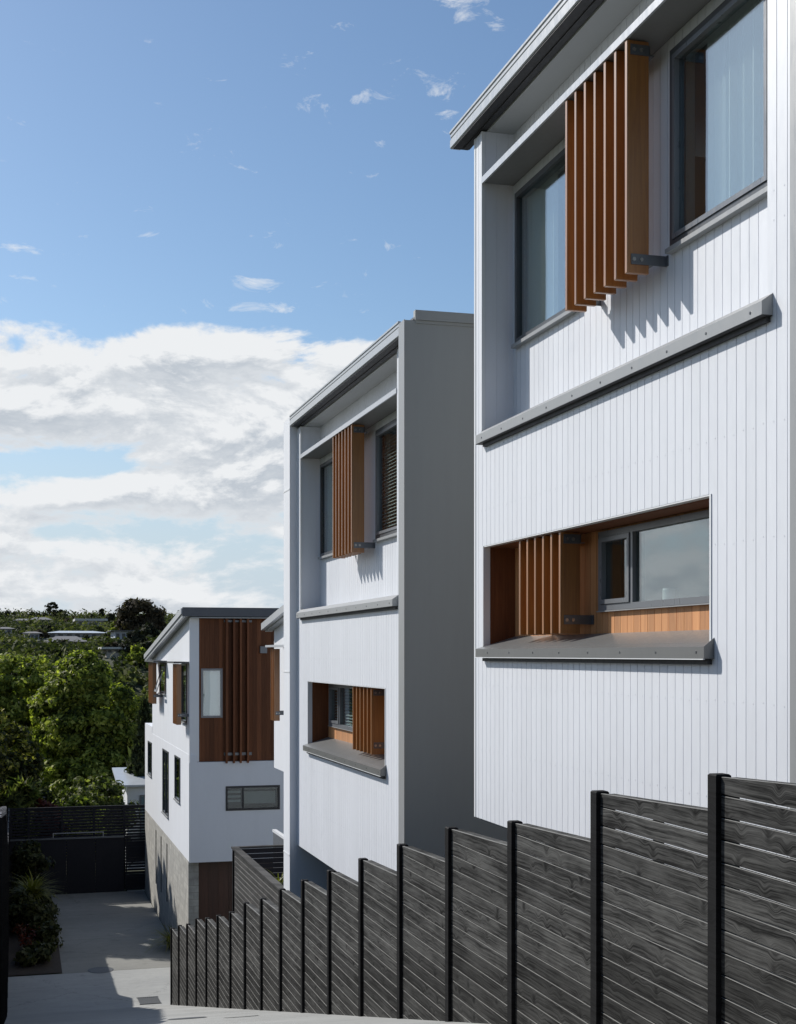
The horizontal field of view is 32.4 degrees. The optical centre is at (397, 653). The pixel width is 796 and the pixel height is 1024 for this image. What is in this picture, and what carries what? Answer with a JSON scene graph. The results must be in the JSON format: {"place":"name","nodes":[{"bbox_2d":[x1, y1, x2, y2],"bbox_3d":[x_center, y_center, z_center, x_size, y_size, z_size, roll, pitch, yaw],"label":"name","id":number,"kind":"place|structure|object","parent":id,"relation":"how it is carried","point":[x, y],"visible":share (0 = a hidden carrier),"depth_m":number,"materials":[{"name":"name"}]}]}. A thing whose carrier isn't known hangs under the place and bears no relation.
{"place":"outdoors","nodes":[
{"label":"outdoors","id":0,"kind":"place"},
{"bbox_2d":[8,897,61,975],"bbox_3d":[-12.299,9.285,46.153,1.530,0.094,12.880,0,0,-16],"label":"planting bed","id":1,"kind":"object","parent":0,"point":[53,965],"visible":0.28,"depth_m":41.15,"materials":[{"name":"brown soil"}]},
{"bbox_2d":[10,841,26,891],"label":"bed shrub","id":2,"kind":"object","parent":1,"relation":"on","point":[18,866],"visible":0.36,"depth_m":50.89,"materials":[{"name":"green plant"}]},
{"bbox_2d":[9,888,36,933],"bbox_3d":[-12.684,8.625,45.797,1.106,1.667,1.733,0,0,-28],"label":"bed shrub","id":3,"kind":"object","parent":1,"relation":"on","point":[15,906],"visible":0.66,"depth_m":45.40,"materials":[{"name":"green plant"}]},
{"bbox_2d":[11,923,41,946],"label":"bed shrub","id":4,"kind":"object","parent":1,"relation":"on","point":[19,929],"visible":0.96,"depth_m":43.04,"materials":[{"name":"red plant"}]},
{"bbox_2d":[10,884,56,908],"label":"bed shrub","id":5,"kind":"object","parent":1,"relation":"on","point":[44,900],"visible":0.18,"depth_m":47.05,"materials":[{"name":"green plant"}]},
{"bbox_2d":[13,940,56,967],"bbox_3d":[-10.957,9.094,41.370,1.326,0.924,1.561,0,0,-16],"label":"bed shrub","id":6,"kind":"object","parent":1,"relation":"on","point":[28,955],"visible":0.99,"depth_m":40.97,"materials":[{"name":"green plant"}]},
{"bbox_2d":[18,839,55,885],"bbox_3d":[-13.216,7.702,50.164,1.352,1.876,1.256,0,0,-16],"label":"bed shrub","id":7,"kind":"object","parent":1,"relation":"on","point":[35,861],"visible":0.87,"depth_m":50.01,"materials":[{"name":"green plant"}]},
{"bbox_2d":[17,898,60,938],"bbox_3d":[-11.761,8.723,44.938,1.413,1.475,1.802,0,0,-16],"label":"bed shrub","id":8,"kind":"object","parent":1,"relation":"on","point":[33,914],"visible":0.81,"depth_m":44.74,"materials":[{"name":"green plant"}]},
{"bbox_2d":[29,919,63,948],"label":"bed shrub","id":9,"kind":"object","parent":1,"relation":"on","point":[48,931],"visible":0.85,"depth_m":43.16,"materials":[{"name":"green plant"}]},
{"bbox_2d":[7,967,169,1015],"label":"driveway","id":10,"kind":"structure","parent":0,"point":[55,993],"depth_m":38.30,"materials":[{"name":"concrete"}]},
{"bbox_2d":[88,967,113,972],"bbox_3d":[-8.798,9.350,40.579,0.760,0.026,0.760,0,0,-16],"label":"manhole cover","id":11,"kind":"object","parent":10,"relation":"on","point":[100,969],"visible":1,"depth_m":40.59,"materials":[{"name":"metal"}]},
{"bbox_2d":[137,996,160,1004],"bbox_3d":[-6.738,9.377,37.105,0.581,0.077,1.000,0,0,-16],"label":"drain grate","id":12,"kind":"object","parent":10,"relation":"on","point":[149,1000],"visible":1,"depth_m":37.12,"materials":[{"name":"metal"}]},
{"bbox_2d":[51,891,169,973],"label":"courtyard","id":13,"kind":"structure","parent":0,"point":[113,950],"depth_m":45.61,"materials":[{"name":"concrete"}]},
{"bbox_2d":[10,831,123,895],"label":"driveway gate","id":14,"kind":"structure","parent":13,"relation":"on","point":[81,864],"depth_m":53.07,"materials":[{"name":"metal"}]},
{"bbox_2d":[126,835,144,890],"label":"side gate","id":15,"kind":"structure","parent":13,"relation":"on","point":[132,837],"depth_m":53.59,"materials":[{"name":"grey metal"}]},
{"bbox_2d":[8,633,282,1023],"bbox_3d":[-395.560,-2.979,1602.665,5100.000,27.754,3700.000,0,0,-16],"label":"ground","id":16,"kind":"structure","parent":0,"point":[138,687],"depth_m":131.34,"materials":[{"name":"grey concrete"}]},
{"bbox_2d":[0,806,9,1023],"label":"boundary fence","id":17,"kind":"object","parent":16,"relation":"on","point":[4,872],"visible":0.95,"depth_m":25.91,"materials":[{"name":"black wood"}]},
{"bbox_2d":[0,627,15,635],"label":"hillside house","id":18,"kind":"structure","parent":16,"relation":"on","point":[9,629],"depth_m":230.88,"materials":[{"name":"metal"}]},
{"bbox_2d":[0,610,17,618],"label":"hillside tree","id":19,"kind":"object","parent":16,"relation":"on","point":[8,612],"visible":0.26,"depth_m":325.47,"materials":[{"name":"green plant"}]},
{"bbox_2d":[0,773,44,838],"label":"garden shrub","id":20,"kind":"object","parent":16,"relation":"on","point":[20,792],"visible":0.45,"depth_m":54.59,"materials":[{"name":"green plant"}]},
{"bbox_2d":[23,619,33,626],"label":"hillside tree","id":21,"kind":"object","parent":16,"relation":"on","point":[27,623],"visible":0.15,"depth_m":260.25,"materials":[{"name":"green plant"}]},
{"bbox_2d":[0,708,57,805],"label":"broadleaf tree","id":22,"kind":"object","parent":16,"relation":"on","point":[16,762],"visible":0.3,"depth_m":58.09,"materials":[{"name":"green plant"}]},
{"bbox_2d":[0,651,59,785],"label":"broadleaf tree","id":23,"kind":"object","parent":16,"relation":"on","point":[31,670],"visible":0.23,"depth_m":79.39,"materials":[{"name":"green plant"}]},
{"bbox_2d":[21,609,41,618],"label":"hillside tree","id":24,"kind":"object","parent":16,"relation":"on","point":[33,613],"visible":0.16,"depth_m":331.64,"materials":[{"name":"green plant"}]},
{"bbox_2d":[21,632,42,639],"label":"hillside house","id":25,"kind":"structure","parent":16,"relation":"on","point":[36,634],"depth_m":207.91,"materials":[{"name":"metal"}]},
{"bbox_2d":[9,867,65,901],"bbox_3d":[-12.326,7.799,46.298,2.424,1.080,2.301,0,0,22],"label":"flax plant","id":26,"kind":"object","parent":16,"relation":"on","point":[35,888],"visible":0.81,"depth_m":46.23,"materials":[{"name":"green plant"}]},
{"bbox_2d":[30,617,51,621],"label":"hillside house","id":27,"kind":"structure","parent":16,"relation":"on","point":[44,618],"depth_m":281.92,"materials":[{"name":"metal"}]},
{"bbox_2d":[33,629,49,637],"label":"hillside tree","id":28,"kind":"object","parent":16,"relation":"on","point":[45,634],"visible":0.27,"depth_m":217.29,"materials":[{"name":"green plant"}]},
{"bbox_2d":[34,612,49,618],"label":"hillside tree","id":29,"kind":"object","parent":16,"relation":"on","point":[44,614],"visible":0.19,"depth_m":323.35,"materials":[{"name":"green plant"}]},
{"bbox_2d":[39,624,52,631],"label":"hillside tree","id":30,"kind":"object","parent":16,"relation":"on","point":[49,629],"visible":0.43,"depth_m":241.65,"materials":[{"name":"green plant"}]},
{"bbox_2d":[34,795,70,835],"bbox_3d":[-14.148,6.920,55.458,1.934,2.450,1.520,0,0,-16],"label":"garden shrub","id":31,"kind":"object","parent":16,"relation":"on","point":[42,803],"visible":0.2,"depth_m":55.16,"materials":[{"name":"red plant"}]},
{"bbox_2d":[44,602,62,616],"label":"pine tree","id":32,"kind":"object","parent":16,"relation":"on","point":[54,611],"visible":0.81,"depth_m":319.62,"materials":[{"name":"green plant"}]},
{"bbox_2d":[58,610,68,619],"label":"hillside tree","id":33,"kind":"object","parent":16,"relation":"on","point":[64,614],"visible":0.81,"depth_m":310.44,"materials":[{"name":"green plant"}]},
{"bbox_2d":[46,636,86,643],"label":"hillside house","id":34,"kind":"structure","parent":16,"relation":"on","point":[73,638],"depth_m":181.92,"materials":[{"name":"metal"}]},
{"bbox_2d":[7,804,144,890],"bbox_3d":[-12.571,7.795,53.796,5.408,3.610,0.110,0,0,-16],"label":"trellis fence","id":35,"kind":"object","parent":16,"relation":"on","point":[26,825],"visible":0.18,"depth_m":53.86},
{"bbox_2d":[48,631,107,636],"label":"hillside house","id":36,"kind":"structure","parent":16,"relation":"on","point":[74,633],"depth_m":224.38,"materials":[{"name":"metal"}]},
{"bbox_2d":[52,794,106,858],"bbox_3d":[-13.258,7.180,56.160,2.692,2.918,1.921,0,0,-16],"label":"garden shrub","id":37,"kind":"object","parent":16,"relation":"on","point":[79,800],"visible":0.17,"depth_m":55.98,"materials":[{"name":"green plant"}]},
{"bbox_2d":[26,649,139,806],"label":"broadleaf tree","id":38,"kind":"object","parent":16,"relation":"on","point":[80,729],"visible":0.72,"depth_m":74.36,"materials":[{"name":"green plant"}]},
{"bbox_2d":[0,608,178,799],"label":"hillside wood","id":39,"kind":"object","parent":16,"relation":"on","point":[21,644],"visible":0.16,"depth_m":152.69,"materials":[{"name":"green plant"}]},
{"bbox_2d":[73,618,107,626],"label":"hillside house","id":40,"kind":"structure","parent":16,"relation":"on","point":[83,620],"depth_m":273.37,"materials":[{"name":"metal"}]},
{"bbox_2d":[93,626,104,631],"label":"hillside tree","id":41,"kind":"object","parent":16,"relation":"on","point":[99,628],"visible":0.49,"depth_m":234.36,"materials":[{"name":"green plant"}]},
{"bbox_2d":[59,774,142,857],"bbox_3d":[-13.047,7.048,59.175,4.033,3.683,3.072,0,0,-16],"label":"garden shrub","id":42,"kind":"object","parent":16,"relation":"on","point":[105,793],"visible":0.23,"depth_m":58.90,"materials":[{"name":"green plant"}]},
{"bbox_2d":[98,608,104,616],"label":"cypress tree","id":43,"kind":"object","parent":16,"relation":"on","point":[100,611],"visible":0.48,"depth_m":322.86,"materials":[{"name":"green plant"}]},
{"bbox_2d":[82,772,121,860],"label":"garden shrub","id":44,"kind":"object","parent":16,"relation":"on","point":[110,778],"visible":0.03,"depth_m":65.78,"materials":[{"name":"green plant"}]},
{"bbox_2d":[104,613,115,622],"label":"hillside tree","id":45,"kind":"object","parent":16,"relation":"on","point":[111,617],"visible":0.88,"depth_m":293.58,"materials":[{"name":"green plant"}]},
{"bbox_2d":[104,642,118,646],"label":"hillside tree","id":46,"kind":"object","parent":16,"relation":"on","point":[115,644],"visible":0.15,"depth_m":156.48,"materials":[{"name":"green plant"}]},
{"bbox_2d":[98,647,125,657],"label":"hillside house","id":47,"kind":"structure","parent":16,"relation":"on","point":[108,651],"depth_m":147.12,"materials":[{"name":"metal"}]},
{"bbox_2d":[107,622,117,633],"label":"hillside tree","id":48,"kind":"object","parent":16,"relation":"on","point":[112,624],"visible":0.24,"depth_m":210.42,"materials":[{"name":"green plant"}]},
{"bbox_2d":[106,630,134,639],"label":"hillside house","id":49,"kind":"structure","parent":16,"relation":"on","point":[118,633],"depth_m":186.75,"materials":[{"name":"metal"}]},
{"bbox_2d":[118,641,133,655],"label":"hillside tree","id":50,"kind":"object","parent":16,"relation":"on","point":[126,645],"visible":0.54,"depth_m":147.14,"materials":[{"name":"green plant"}]},
{"bbox_2d":[112,767,144,868],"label":"garden shed","id":51,"kind":"structure","parent":16,"relation":"on","point":[134,786],"depth_m":61.19,"materials":[{"name":"white paint"}]},
{"bbox_2d":[120,694,151,802],"bbox_3d":[-11.694,6.236,63.233,3.354,8.828,3.426,0,0,-16],"label":"conifer tree","id":52,"kind":"object","parent":16,"relation":"on","point":[136,762],"visible":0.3,"depth_m":62.84,"materials":[{"name":"green plant"}]},
{"bbox_2d":[123,629,148,645],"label":"hillside tree","id":53,"kind":"object","parent":16,"relation":"on","point":[134,637],"visible":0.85,"depth_m":162.00,"materials":[{"name":"green plant"}]},
{"bbox_2d":[126,645,146,672],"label":"hillside tree","id":54,"kind":"object","parent":16,"relation":"on","point":[137,654],"visible":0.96,"depth_m":137.81,"materials":[{"name":"green plant"}]},
{"bbox_2d":[113,597,167,631],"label":"domed tree","id":55,"kind":"object","parent":16,"relation":"on","point":[129,611],"visible":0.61,"depth_m":205.45,"materials":[{"name":"green plant"}]},
{"bbox_2d":[141,640,152,649],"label":"hillside tree","id":56,"kind":"object","parent":16,"relation":"on","point":[146,645],"visible":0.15,"depth_m":147.53,"materials":[{"name":"green plant"}]},
{"bbox_2d":[139,622,160,636],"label":"hillside tree","id":57,"kind":"object","parent":16,"relation":"on","point":[147,628],"visible":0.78,"depth_m":177.40,"materials":[{"name":"green plant"}]},
{"bbox_2d":[142,922,177,950],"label":"grass clump","id":58,"kind":"object","parent":16,"relation":"on","point":[167,937],"visible":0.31,"depth_m":43.16,"materials":[{"name":"green plant"}]},
{"bbox_2d":[144,607,283,935],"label":"end house","id":59,"kind":"structure","parent":16,"relation":"on","point":[214,785],"depth_m":40.48,"materials":[{"name":"white paint"}]},
{"bbox_2d":[147,741,151,777],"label":"window","id":60,"kind":"structure","parent":59,"relation":"in","point":[149,773],"depth_m":51.50,"materials":[{"name":"glass"}]},
{"bbox_2d":[161,837,161,892],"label":"slot window","id":61,"kind":"structure","parent":59,"relation":"in","point":[161,837],"depth_m":47.65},
{"bbox_2d":[158,663,165,694],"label":"window","id":62,"kind":"structure","parent":59,"relation":"in","point":[162,686],"depth_m":47.25,"materials":[{"name":"glass"}]},
{"bbox_2d":[161,748,168,818],"bbox_3d":[-7.807,4.340,46.203,0.155,2.200,1.840,0,0,-16],"label":"window","id":63,"kind":"structure","parent":59,"relation":"in","point":[165,754],"depth_m":46.17,"materials":[{"name":"glass"}]},
{"bbox_2d":[173,755,179,803],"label":"window","id":64,"kind":"structure","parent":59,"relation":"in","point":[176,759],"depth_m":42.94,"materials":[{"name":"glass"}]},
{"bbox_2d":[181,664,186,724],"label":"window","id":65,"kind":"structure","parent":59,"relation":"in","point":[183,666],"depth_m":41.22,"materials":[{"name":"glass"}]},
{"bbox_2d":[201,669,222,717],"bbox_3d":[-5.469,1.150,40.205,0.630,1.440,0.170,0,0,-16],"label":"window","id":66,"kind":"structure","parent":59,"relation":"in","point":[211,682],"depth_m":40.24,"materials":[{"name":"glass"}]},
{"bbox_2d":[199,861,231,922],"bbox_3d":[-3.857,7.790,41.128,4.310,3.420,0.100,0,0,-16],"label":"garage door","id":67,"kind":"structure","parent":59,"relation":"in","point":[215,878],"depth_m":40.64,"materials":[{"name":"brown wood"}]},
{"bbox_2d":[226,785,279,810],"bbox_3d":[-4.342,4.240,40.634,1.610,1.320,0.550,0,0,-16],"label":"window","id":68,"kind":"structure","parent":59,"relation":"in","point":[258,797],"depth_m":40.58,"materials":[{"name":"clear glass"}]},
{"bbox_2d":[231,845,283,917],"bbox_3d":[-2.159,6.550,29.039,1.740,4.100,6.700,0,0,-16],"label":"garden fence","id":69,"kind":"object","parent":16,"relation":"on","point":[254,881],"visible":0.28,"depth_m":30.91,"materials":[{"name":"black wood"}]},
{"bbox_2d":[261,605,283,882],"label":"set back house","id":70,"kind":"structure","parent":16,"relation":"on","point":[274,621],"depth_m":33.55,"materials":[{"name":"white paint"}]},
{"bbox_2d":[268,870,283,883],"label":"young plant","id":71,"kind":"object","parent":16,"relation":"on","point":[279,880],"visible":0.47,"depth_m":29.01,"materials":[{"name":"green plant"}]},
{"bbox_2d":[283,310,534,897],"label":"town house","id":72,"kind":"structure","parent":16,"relation":"on","point":[378,492],"depth_m":19.64,"materials":[{"name":"white paint"}]},
{"bbox_2d":[318,457,332,559],"bbox_3d":[-1.041,-2.490,23.433,0.207,1.740,2.140,0,0,-16],"label":"window","id":73,"kind":"structure","parent":72,"relation":"in","point":[328,464],"depth_m":24.38,"materials":[{"name":"glass"}]},
{"bbox_2d":[329,684,352,731],"bbox_3d":[-0.713,0.881,22.201,0.132,0.742,3.290,0,0,-16],"label":"window","id":74,"kind":"structure","parent":72,"relation":"in","point":[341,690],"depth_m":22.98,"materials":[{"name":"glass"}]},
{"bbox_2d":[373,418,396,542],"bbox_3d":[-0.058,-2.520,19.814,0.155,1.680,1.840,0,0,-16],"label":"window","id":75,"kind":"structure","parent":72,"relation":"in","point":[381,534],"depth_m":20.57,"materials":[{"name":"metal"}]},
{"bbox_2d":[170,773,795,1023],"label":"stepped fence","id":76,"kind":"object","parent":16,"relation":"on","point":[471,927],"visible":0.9,"depth_m":10.58,"materials":[{"name":"black wood"}]},
{"bbox_2d":[449,0,795,1005],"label":"town house","id":77,"kind":"structure","parent":16,"relation":"on","point":[635,308],"depth_m":11.66,"materials":[{"name":"white paint"}]},
{"bbox_2d":[511,148,576,348],"bbox_3d":[1.564,-4.130,14.100,0.207,1.740,1.760,0,0,-16],"label":"window","id":78,"kind":"structure","parent":77,"relation":"in","point":[541,191],"depth_m":14.57,"materials":[{"name":"glass"}]},
{"bbox_2d":[596,510,708,611],"bbox_3d":[2.272,-0.759,11.510,0.132,0.742,2.690,0,0,-16],"label":"window","id":79,"kind":"structure","parent":77,"relation":"in","point":[634,535],"depth_m":12.09,"materials":[{"name":"metal"}]},
{"bbox_2d":[665,0,766,254],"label":"window","id":80,"kind":"structure","parent":77,"relation":"in","point":[735,32],"depth_m":10.66,"materials":[{"name":"glass"}]},
{"bbox_2d":[4,1005,480,1023],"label":"driveway","id":81,"kind":"structure","parent":0,"point":[161,1014],"depth_m":21.90,"materials":[{"name":"concrete"}]},
{"bbox_2d":[167,1017,202,1019],"bbox_3d":[-3.169,5.476,20.607,0.600,0.144,0.600,0,0,-16],"label":"manhole cover","id":82,"kind":"object","parent":81,"relation":"on","point":[185,1018],"visible":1,"depth_m":20.45,"materials":[{"name":"metal"}]},
{"bbox_2d":[223,1015,256,1017],"bbox_3d":[-2.258,5.212,19.719,0.520,0.125,0.520,0,0,-16],"label":"manhole cover","id":83,"kind":"object","parent":81,"relation":"on","point":[240,1016],"visible":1,"depth_m":19.60,"materials":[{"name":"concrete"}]},
{"bbox_2d":[0,0,558,616],"label":"sky","id":84,"kind":"structure","parent":0,"point":[210,210],"materials":[{"name":"blue"}]}
]}

